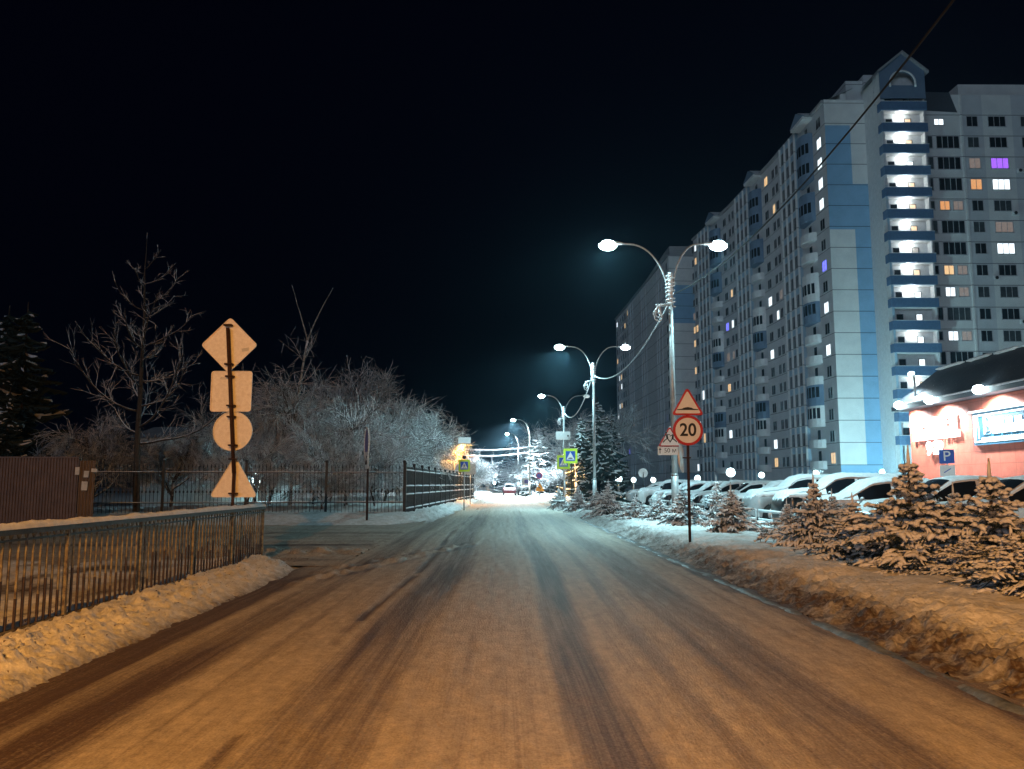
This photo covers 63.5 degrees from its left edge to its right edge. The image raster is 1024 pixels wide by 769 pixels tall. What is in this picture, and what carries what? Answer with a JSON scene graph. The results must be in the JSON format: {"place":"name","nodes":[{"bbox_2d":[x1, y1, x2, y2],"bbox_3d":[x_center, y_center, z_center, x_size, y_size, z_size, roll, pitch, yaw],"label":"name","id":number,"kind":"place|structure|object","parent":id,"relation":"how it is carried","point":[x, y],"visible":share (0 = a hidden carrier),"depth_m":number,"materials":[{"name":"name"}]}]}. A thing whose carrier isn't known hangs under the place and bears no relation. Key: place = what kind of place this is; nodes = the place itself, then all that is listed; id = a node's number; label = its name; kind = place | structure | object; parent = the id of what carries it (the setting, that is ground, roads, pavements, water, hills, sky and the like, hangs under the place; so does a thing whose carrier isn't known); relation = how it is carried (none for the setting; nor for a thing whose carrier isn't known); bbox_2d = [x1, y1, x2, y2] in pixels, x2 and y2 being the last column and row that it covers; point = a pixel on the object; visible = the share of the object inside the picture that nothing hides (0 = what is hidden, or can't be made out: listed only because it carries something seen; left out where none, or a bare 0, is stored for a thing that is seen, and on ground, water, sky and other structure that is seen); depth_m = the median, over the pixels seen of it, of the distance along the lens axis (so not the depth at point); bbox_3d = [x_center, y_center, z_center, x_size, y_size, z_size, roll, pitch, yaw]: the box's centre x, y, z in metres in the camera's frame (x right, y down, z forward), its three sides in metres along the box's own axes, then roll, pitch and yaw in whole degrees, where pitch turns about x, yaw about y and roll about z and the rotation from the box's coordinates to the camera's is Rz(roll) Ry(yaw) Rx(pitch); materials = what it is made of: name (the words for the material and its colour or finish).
{"place":"outdoors","nodes":[
{"label":"outdoors","id":0,"kind":"place"},
{"bbox_2d":[127,427,286,505],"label":"park house","id":1,"kind":"structure","parent":0,"point":[158,431],"depth_m":55.34,"materials":[{"name":"metal"}]},
{"bbox_2d":[0,521,425,565],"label":"side street","id":2,"kind":"structure","parent":0,"point":[338,544],"depth_m":21.02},
{"bbox_2d":[0,457,96,528],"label":"sheet metal fence","id":3,"kind":"object","parent":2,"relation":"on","point":[38,488],"visible":0.74,"depth_m":28.14,"materials":[{"name":"metal"}]},
{"bbox_2d":[76,489,494,525],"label":"verge","id":4,"kind":"structure","parent":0,"point":[305,516],"depth_m":33.22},
{"bbox_2d":[76,458,405,513],"bbox_3d":[-10.686,4.441,33.155,12.770,2.885,0.150,1,-7,-9],"label":"iron fence","id":5,"kind":"object","parent":4,"relation":"on","point":[245,502],"visible":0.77,"depth_m":33.14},
{"bbox_2d":[364,427,369,519],"bbox_3d":[-5.481,3.540,31.257,0.139,3.858,1.153,2,-7,-18],"label":"parking sign","id":6,"kind":"object","parent":4,"relation":"on","point":[366,443],"visible":0.99,"depth_m":31.21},
{"bbox_2d":[405,462,473,511],"bbox_3d":[-3.937,6.904,53.825,0.150,2.685,39.574,0,-7,1],"label":"iron fence","id":7,"kind":"object","parent":4,"relation":"on","point":[420,493],"visible":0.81,"depth_m":43.58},
{"bbox_2d":[93,487,493,510],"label":"park ground","id":8,"kind":"structure","parent":0,"point":[120,498],"depth_m":79.09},
{"bbox_2d":[0,387,34,456],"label":"spruce tree","id":9,"kind":"object","parent":8,"relation":"on","point":[11,442],"visible":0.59,"depth_m":36.24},
{"bbox_2d":[0,305,57,439],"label":"spruce tree","id":10,"kind":"object","parent":8,"relation":"on","point":[5,323],"visible":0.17,"depth_m":52.15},
{"bbox_2d":[0,302,95,494],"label":"spruce tree","id":11,"kind":"object","parent":8,"relation":"on","point":[29,401],"visible":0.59,"depth_m":41.87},
{"bbox_2d":[28,407,177,507],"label":"bare tree","id":12,"kind":"object","parent":8,"relation":"on","point":[106,457],"visible":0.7,"depth_m":40.85,"materials":[{"name":"brown plant"}]},
{"bbox_2d":[103,421,254,506],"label":"bare tree","id":13,"kind":"object","parent":8,"relation":"on","point":[185,456],"visible":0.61,"depth_m":44.70,"materials":[{"name":"grey plant"}]},
{"bbox_2d":[167,368,294,501],"bbox_3d":[-16.206,3.314,51.498,9.433,9.470,9.963,4,-8,-28],"label":"bare tree","id":14,"kind":"object","parent":8,"relation":"on","point":[203,435],"visible":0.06,"depth_m":51.22,"materials":[{"name":"grey plant"}]},
{"bbox_2d":[189,415,307,503],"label":"bare tree","id":15,"kind":"object","parent":8,"relation":"on","point":[242,457],"visible":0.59,"depth_m":37.41,"materials":[{"name":"grey plant"}]},
{"bbox_2d":[187,365,350,504],"bbox_3d":[-12.620,2.940,43.629,8.664,8.235,8.202,0,-7,-1],"label":"bare tree","id":16,"kind":"object","parent":8,"relation":"on","point":[318,424],"visible":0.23,"depth_m":43.34,"materials":[{"name":"grey plant"}]},
{"bbox_2d":[276,286,331,504],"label":"birch tree","id":17,"kind":"object","parent":8,"relation":"on","point":[305,356],"visible":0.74,"depth_m":44.47,"materials":[{"name":"grey plant"}]},
{"bbox_2d":[260,449,383,509],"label":"bare tree","id":18,"kind":"object","parent":8,"relation":"on","point":[316,480],"visible":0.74,"depth_m":37.61,"materials":[{"name":"grey plant"}]},
{"bbox_2d":[195,362,459,504],"bbox_3d":[-10.078,3.345,46.193,12.871,8.372,12.474,-3,-7,21],"label":"bare tree","id":19,"kind":"object","parent":8,"relation":"on","point":[264,420],"visible":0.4,"depth_m":43.32,"materials":[{"name":"grey plant"}]},
{"bbox_2d":[216,357,450,501],"bbox_3d":[-12.451,3.857,55.505,14.982,12.636,13.327,3,-7,-23],"label":"bare tree","id":20,"kind":"object","parent":8,"relation":"on","point":[384,389],"visible":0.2,"depth_m":55.41,"materials":[{"name":"grey plant"}]},
{"bbox_2d":[277,410,434,508],"bbox_3d":[-7.890,3.947,40.855,8.316,5.581,8.581,0,-7,-1],"label":"bare tree","id":21,"kind":"object","parent":8,"relation":"on","point":[314,448],"visible":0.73,"depth_m":39.86,"materials":[{"name":"grey plant"}]},
{"bbox_2d":[318,405,433,505],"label":"bare tree","id":22,"kind":"object","parent":8,"relation":"on","point":[387,453],"visible":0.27,"depth_m":42.54,"materials":[{"name":"grey plant"}]},
{"bbox_2d":[303,360,477,500],"bbox_3d":[-9.258,4.454,58.195,14.046,11.846,12.494,1,-7,-10],"label":"bare tree","id":23,"kind":"object","parent":8,"relation":"on","point":[343,396],"visible":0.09,"depth_m":58.21,"materials":[{"name":"grey plant"}]},
{"bbox_2d":[324,406,459,500],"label":"bare tree","id":24,"kind":"object","parent":8,"relation":"on","point":[439,446],"visible":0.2,"depth_m":50.46,"materials":[{"name":"grey plant"}]},
{"bbox_2d":[384,413,475,500],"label":"bare tree","id":25,"kind":"object","parent":8,"relation":"on","point":[452,434],"visible":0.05,"depth_m":58.12,"materials":[{"name":"grey plant"}]},
{"bbox_2d":[400,416,470,480],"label":"bare tree","id":26,"kind":"object","parent":8,"relation":"on","point":[456,456],"visible":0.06,"depth_m":60.15,"materials":[{"name":"white plant"}]},
{"bbox_2d":[430,424,480,500],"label":"bare tree","id":27,"kind":"object","parent":8,"relation":"on","point":[460,455],"visible":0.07,"depth_m":67.81,"materials":[{"name":"grey plant"}]},
{"bbox_2d":[433,456,497,494],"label":"bare tree","id":28,"kind":"object","parent":8,"relation":"on","point":[476,476],"visible":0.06,"depth_m":79.06,"materials":[{"name":"white plant"}]},
{"bbox_2d":[470,446,502,491],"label":"bare tree","id":29,"kind":"object","parent":8,"relation":"on","point":[493,474],"visible":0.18,"depth_m":125.21,"materials":[{"name":"white plant"}]},
{"bbox_2d":[98,487,627,567],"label":"ground","id":30,"kind":"structure","parent":0,"point":[296,566],"depth_m":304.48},
{"bbox_2d":[0,553,297,701],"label":"snow bank","id":31,"kind":"structure","parent":30,"relation":"on","point":[62,651],"depth_m":9.27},
{"bbox_2d":[0,503,265,635],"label":"pedestrian railing","id":32,"kind":"object","parent":31,"relation":"on","point":[27,528],"visible":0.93,"depth_m":10.06,"materials":[{"name":"metal"}]},
{"bbox_2d":[0,549,309,672],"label":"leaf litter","id":33,"kind":"object","parent":31,"relation":"on","point":[125,607],"visible":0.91,"depth_m":8.94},
{"bbox_2d":[202,319,256,505],"bbox_3d":[-5.222,1.182,15.128,1.096,4.877,0.155,0,-7,-1],"label":"road sign stack","id":34,"kind":"object","parent":31,"relation":"on","point":[229,345],"visible":1,"depth_m":15.29,"materials":[{"name":"metal"}]},
{"bbox_2d":[46,241,258,511],"bbox_3d":[-14.964,-0.305,34.173,6.779,12.401,5.769,-3,-8,26],"label":"tall bare tree","id":35,"kind":"object","parent":30,"relation":"on","point":[138,424],"visible":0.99,"depth_m":33.82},
{"bbox_2d":[458,437,470,509],"bbox_3d":[-2.758,5.200,47.702,0.720,4.303,0.179,0,-7,-1],"label":"crossing sign","id":36,"kind":"object","parent":30,"relation":"on","point":[464,465],"visible":0.98,"depth_m":47.77,"materials":[{"name":"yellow metal"}]},
{"bbox_2d":[494,443,519,492],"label":"spruce tree","id":37,"kind":"object","parent":30,"relation":"on","point":[508,462],"visible":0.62,"depth_m":148.61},
{"bbox_2d":[557,455,569,495],"bbox_3d":[3.847,7.160,61.653,0.960,3.751,0.137,0,-7,-1],"label":"crossing sign","id":38,"kind":"object","parent":30,"relation":"on","point":[561,465],"visible":0.62,"depth_m":61.76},
{"bbox_2d":[574,397,631,502],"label":"spruce tree","id":39,"kind":"object","parent":30,"relation":"on","point":[605,472],"visible":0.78,"depth_m":61.48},
{"bbox_2d":[615,246,698,489],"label":"apartment tower","id":40,"kind":"structure","parent":30,"relation":"on","point":[643,379],"depth_m":195.55,"materials":[{"name":"grey concrete"}]},
{"bbox_2d":[691,50,1023,480],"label":"apartment tower","id":41,"kind":"structure","parent":30,"relation":"on","point":[859,276],"depth_m":106.55,"materials":[{"name":"white concrete"}]},
{"bbox_2d":[936,136,960,148],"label":"window","id":42,"kind":"structure","parent":41,"relation":"in","point":[942,142],"depth_m":105.98,"materials":[{"name":"black glass"}]},
{"bbox_2d":[937,157,961,169],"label":"window","id":43,"kind":"structure","parent":41,"relation":"in","point":[944,163],"depth_m":105.65,"materials":[{"name":"black glass"}]},
{"bbox_2d":[938,178,963,190],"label":"window","id":44,"kind":"structure","parent":41,"relation":"in","point":[945,184],"depth_m":105.31,"materials":[{"name":"black glass"}]},
{"bbox_2d":[941,220,965,233],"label":"window","id":45,"kind":"structure","parent":41,"relation":"in","point":[948,226],"depth_m":104.65,"materials":[{"name":"black glass"}]},
{"bbox_2d":[942,242,966,254],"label":"window","id":46,"kind":"structure","parent":41,"relation":"in","point":[949,248],"depth_m":104.32,"materials":[{"name":"black glass"}]},
{"bbox_2d":[947,307,971,320],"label":"window","id":47,"kind":"structure","parent":41,"relation":"in","point":[953,313],"depth_m":103.30,"materials":[{"name":"black glass"}]},
{"bbox_2d":[949,351,973,363],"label":"window","id":48,"kind":"structure","parent":41,"relation":"in","point":[955,356],"depth_m":102.67,"materials":[{"name":"black glass"}]},
{"bbox_2d":[987,116,1005,126],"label":"window","id":49,"kind":"structure","parent":41,"relation":"in","point":[993,121],"depth_m":106.40,"materials":[{"name":"black glass"}]},
{"bbox_2d":[989,137,1007,147],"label":"window","id":50,"kind":"structure","parent":41,"relation":"in","point":[994,142],"depth_m":106.06,"materials":[{"name":"black glass"}]},
{"bbox_2d":[990,158,1009,168],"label":"window","id":51,"kind":"structure","parent":41,"relation":"in","point":[996,163],"depth_m":105.73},
{"bbox_2d":[992,179,1010,189],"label":"window","id":52,"kind":"structure","parent":41,"relation":"in","point":[997,184],"depth_m":105.39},
{"bbox_2d":[993,200,1011,211],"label":"window","id":53,"kind":"structure","parent":41,"relation":"in","point":[999,205],"depth_m":105.06,"materials":[{"name":"black glass"}]},
{"bbox_2d":[995,221,1014,232],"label":"window","id":54,"kind":"structure","parent":41,"relation":"in","point":[1000,226],"depth_m":104.72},
{"bbox_2d":[996,243,1015,254],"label":"window","id":55,"kind":"structure","parent":41,"relation":"in","point":[1002,248],"depth_m":104.37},
{"bbox_2d":[998,264,1016,275],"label":"window","id":56,"kind":"structure","parent":41,"relation":"in","point":[1003,269],"depth_m":104.06,"materials":[{"name":"black glass"}]},
{"bbox_2d":[1000,286,1019,297],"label":"window","id":57,"kind":"structure","parent":41,"relation":"in","point":[1005,291],"depth_m":103.71,"materials":[{"name":"black glass"}]},
{"bbox_2d":[1001,308,1020,319],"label":"window","id":58,"kind":"structure","parent":41,"relation":"in","point":[1007,313],"depth_m":103.38,"materials":[{"name":"black glass"}]},
{"bbox_2d":[1003,330,1021,341],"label":"window","id":59,"kind":"structure","parent":41,"relation":"in","point":[1008,335],"depth_m":103.05,"materials":[{"name":"black glass"}]},
{"bbox_2d":[0,490,1023,768],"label":"road","id":60,"kind":"structure","parent":0,"point":[494,630],"depth_m":6.27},
{"bbox_2d":[563,513,1023,714],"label":"gutter","id":61,"kind":"object","parent":60,"relation":"on","point":[982,695],"visible":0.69,"depth_m":7.71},
{"bbox_2d":[0,0,1023,486],"label":"sky","id":62,"kind":"structure","parent":0,"point":[455,173],"materials":[{"name":"black"}]},
{"bbox_2d":[527,491,625,503],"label":"verge back","id":63,"kind":"object","parent":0,"point":[545,498],"visible":0.08,"depth_m":78.70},
{"bbox_2d":[499,457,527,486],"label":"bare tree","id":64,"kind":"object","parent":63,"relation":"on","point":[508,473],"visible":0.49,"depth_m":147.09,"materials":[{"name":"white plant"}]},
{"bbox_2d":[518,426,558,495],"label":"spruce tree","id":65,"kind":"object","parent":63,"relation":"on","point":[543,463],"visible":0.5,"depth_m":102.89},
{"bbox_2d":[508,458,573,493],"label":"bare tree","id":66,"kind":"object","parent":63,"relation":"on","point":[555,474],"visible":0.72,"depth_m":101.68,"materials":[{"name":"white plant"}]},
{"bbox_2d":[538,394,589,496],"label":"street lamp","id":67,"kind":"object","parent":63,"relation":"on","point":[563,407],"visible":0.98,"depth_m":72.17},
{"bbox_2d":[511,409,624,479],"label":"bare tree","id":68,"kind":"object","parent":63,"relation":"on","point":[546,450],"visible":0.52,"depth_m":83.29,"materials":[{"name":"white plant"}]},
{"bbox_2d":[555,418,590,495],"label":"spruce tree","id":69,"kind":"object","parent":63,"relation":"on","point":[581,440],"visible":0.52,"depth_m":77.40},
{"bbox_2d":[533,404,663,464],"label":"bare tree","id":70,"kind":"object","parent":63,"relation":"on","point":[622,426],"visible":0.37,"depth_m":88.59,"materials":[{"name":"white plant"}]},
{"bbox_2d":[658,427,678,454],"bbox_3d":[4.875,1.753,25.615,0.730,0.860,0.064,0,-7,-1],"label":"children warning sign","id":71,"kind":"object","parent":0,"point":[669,444],"visible":0.98,"depth_m":25.61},
{"bbox_2d":[548,501,1023,705],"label":"verge","id":72,"kind":"structure","parent":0,"point":[961,633],"depth_m":9.49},
{"bbox_2d":[547,487,570,509],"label":"young spruce","id":73,"kind":"object","parent":72,"relation":"on","point":[559,501],"visible":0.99,"depth_m":47.45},
{"bbox_2d":[563,449,576,501],"bbox_3d":[3.946,6.323,55.725,0.939,3.994,0.110,0,-7,-1],"label":"crossing sign","id":74,"kind":"object","parent":72,"relation":"on","point":[569,455],"visible":0.94,"depth_m":55.85,"materials":[{"name":"yellow metal"}]},
{"bbox_2d":[562,488,587,512],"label":"young spruce","id":75,"kind":"object","parent":72,"relation":"on","point":[577,502],"visible":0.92,"depth_m":43.31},
{"bbox_2d":[554,344,629,500],"bbox_3d":[4.638,2.483,47.089,4.378,9.650,0.355,0,-7,-1],"label":"street lamp","id":76,"kind":"object","parent":72,"relation":"on","point":[593,365],"visible":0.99,"depth_m":47.30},
{"bbox_2d":[581,481,624,518],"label":"young spruce","id":77,"kind":"object","parent":72,"relation":"on","point":[606,503],"visible":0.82,"depth_m":34.88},
{"bbox_2d":[605,493,650,519],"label":"young spruce","id":78,"kind":"object","parent":72,"relation":"on","point":[631,512],"visible":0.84,"depth_m":30.60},
{"bbox_2d":[637,496,671,520],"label":"young spruce","id":79,"kind":"object","parent":72,"relation":"on","point":[658,510],"visible":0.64,"depth_m":28.48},
{"bbox_2d":[599,240,726,508],"bbox_3d":[4.894,0.044,26.232,4.164,9.496,0.355,0,-7,-1],"label":"street lamp","id":80,"kind":"object","parent":72,"relation":"on","point":[669,277],"visible":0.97,"depth_m":26.45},
{"bbox_2d":[674,0,954,293],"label":"power cable","id":81,"kind":"object","parent":80,"relation":"attached to","point":[892,78],"visible":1,"depth_m":12.86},
{"bbox_2d":[656,485,709,525],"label":"young spruce","id":82,"kind":"object","parent":72,"relation":"on","point":[677,515],"visible":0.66,"depth_m":24.25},
{"bbox_2d":[673,389,702,541],"bbox_3d":[3.924,2.014,18.570,0.555,3.849,0.571,6,-9,-41],"label":"speed limit sign","id":83,"kind":"object","parent":72,"relation":"on","point":[687,429],"visible":0.98,"depth_m":18.65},
{"bbox_2d":[701,475,727,519],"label":"young spruce","id":84,"kind":"object","parent":72,"relation":"on","point":[716,498],"visible":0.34,"depth_m":25.95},
{"bbox_2d":[700,482,771,532],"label":"young spruce","id":85,"kind":"object","parent":72,"relation":"on","point":[729,521],"visible":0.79,"depth_m":21.11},
{"bbox_2d":[650,499,870,523],"bbox_3d":[8.056,4.790,30.072,0.068,0.694,34.539,0,-7,-1],"label":"fence","id":86,"kind":"object","parent":72,"relation":"on","point":[755,510],"visible":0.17,"depth_m":27.06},
{"bbox_2d":[754,498,797,538],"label":"young spruce","id":87,"kind":"object","parent":72,"relation":"on","point":[784,518],"visible":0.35,"depth_m":19.21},
{"bbox_2d":[753,471,842,548],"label":"young spruce","id":88,"kind":"object","parent":72,"relation":"on","point":[811,517],"visible":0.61,"depth_m":16.30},
{"bbox_2d":[823,488,842,525],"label":"young spruce","id":89,"kind":"object","parent":72,"relation":"on","point":[834,506],"visible":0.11,"depth_m":19.60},
{"bbox_2d":[789,492,881,560],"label":"young spruce","id":90,"kind":"object","parent":72,"relation":"on","point":[826,551],"visible":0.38,"depth_m":14.00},
{"bbox_2d":[868,526,952,573],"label":"young spruce","id":91,"kind":"object","parent":72,"relation":"on","point":[933,560],"visible":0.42,"depth_m":11.65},
{"bbox_2d":[832,445,993,567],"bbox_3d":[6.207,2.149,12.691,3.227,2.428,2.967,-1,-7,8],"label":"young spruce","id":92,"kind":"object","parent":72,"relation":"on","point":[901,524],"visible":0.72,"depth_m":12.35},
{"bbox_2d":[899,527,992,576],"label":"young spruce","id":93,"kind":"object","parent":72,"relation":"on","point":[966,549],"visible":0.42,"depth_m":10.97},
{"bbox_2d":[942,481,970,528],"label":"young spruce","id":94,"kind":"object","parent":72,"relation":"on","point":[951,503],"visible":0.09,"depth_m":15.22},
{"bbox_2d":[910,458,1023,568],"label":"young spruce","id":95,"kind":"object","parent":72,"relation":"on","point":[991,520],"visible":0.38,"depth_m":11.47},
{"bbox_2d":[938,523,1023,598],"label":"young spruce","id":96,"kind":"object","parent":72,"relation":"on","point":[1000,573],"visible":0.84,"depth_m":9.37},
{"label":"car park","id":97,"kind":"structure","parent":0,"visible":0},
{"bbox_2d":[604,413,637,493],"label":"spruce tree","id":98,"kind":"object","parent":97,"relation":"on","point":[618,463],"visible":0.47,"depth_m":87.27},
{"bbox_2d":[637,479,700,504],"bbox_3d":[10.423,7.002,53.493,4.500,1.728,2.140,0,-7,3],"label":"parked car","id":99,"kind":"object","parent":97,"relation":"on","point":[644,494],"visible":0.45,"depth_m":52.82,"materials":[{"name":"white paint"}]},
{"bbox_2d":[660,481,710,505],"bbox_3d":[10.447,6.130,45.953,4.200,1.574,2.140,0,-7,3],"label":"parked car","id":100,"kind":"object","parent":97,"relation":"on","point":[694,485],"visible":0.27,"depth_m":45.35,"materials":[{"name":"white paint"}]},
{"bbox_2d":[671,481,724,502],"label":"parked car","id":101,"kind":"object","parent":97,"relation":"on","point":[707,486],"visible":0.12,"depth_m":42.05,"materials":[{"name":"white paint"}]},
{"bbox_2d":[690,480,753,506],"bbox_3d":[10.611,5.336,39.403,4.200,1.582,2.140,0,-7,3],"label":"parked car","id":102,"kind":"object","parent":97,"relation":"on","point":[696,497],"visible":0.21,"depth_m":38.79,"materials":[{"name":"white paint"}]},
{"bbox_2d":[699,480,770,509],"bbox_3d":[10.641,4.972,36.209,4.600,1.540,2.140,0,-7,3],"label":"parked car","id":103,"kind":"object","parent":97,"relation":"on","point":[748,485],"visible":0.2,"depth_m":35.65,"materials":[{"name":"white paint"}]},
{"bbox_2d":[742,474,828,519],"bbox_3d":[10.752,4.135,29.969,4.500,1.788,2.140,0,-7,3],"label":"parked car","id":104,"kind":"object","parent":97,"relation":"on","point":[760,498],"visible":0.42,"depth_m":29.37,"materials":[{"name":"silver paint"}]},
{"bbox_2d":[771,472,902,522],"bbox_3d":[10.932,3.760,26.890,4.600,1.794,2.140,0,-7,3],"label":"parked car","id":105,"kind":"object","parent":97,"relation":"on","point":[837,482],"visible":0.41,"depth_m":26.33,"materials":[{"name":"white paint"}]},
{"bbox_2d":[800,476,929,510],"bbox_3d":[10.612,3.462,23.915,4.200,1.593,2.140,0,-7,3],"label":"parked car","id":106,"kind":"object","parent":97,"relation":"on","point":[879,487],"visible":0.2,"depth_m":23.31,"materials":[{"name":"silver paint"}]},
{"bbox_2d":[856,475,1001,514],"bbox_3d":[10.896,3.032,20.329,4.600,1.589,2.140,0,-7,3],"label":"parked car","id":107,"kind":"object","parent":97,"relation":"on","point":[964,484],"visible":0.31,"depth_m":19.74,"materials":[{"name":"white paint"}]},
{"bbox_2d":[939,449,955,475],"bbox_3d":[18.980,4.485,35.929,0.600,3.301,0.105,-5,-8,34],"label":"parking sign","id":108,"kind":"object","parent":97,"relation":"on","point":[946,456],"visible":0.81,"depth_m":36.03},
{"bbox_2d":[891,344,1023,478],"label":"shop building","id":109,"kind":"structure","parent":97,"relation":"on","point":[966,424],"depth_m":41.55,"materials":[{"name":"paint"}]},
{"bbox_2d":[937,475,1023,514],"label":"parked car","id":110,"kind":"object","parent":97,"relation":"on","point":[1015,484],"visible":0.14,"depth_m":16.93,"materials":[{"name":"grey paint"}]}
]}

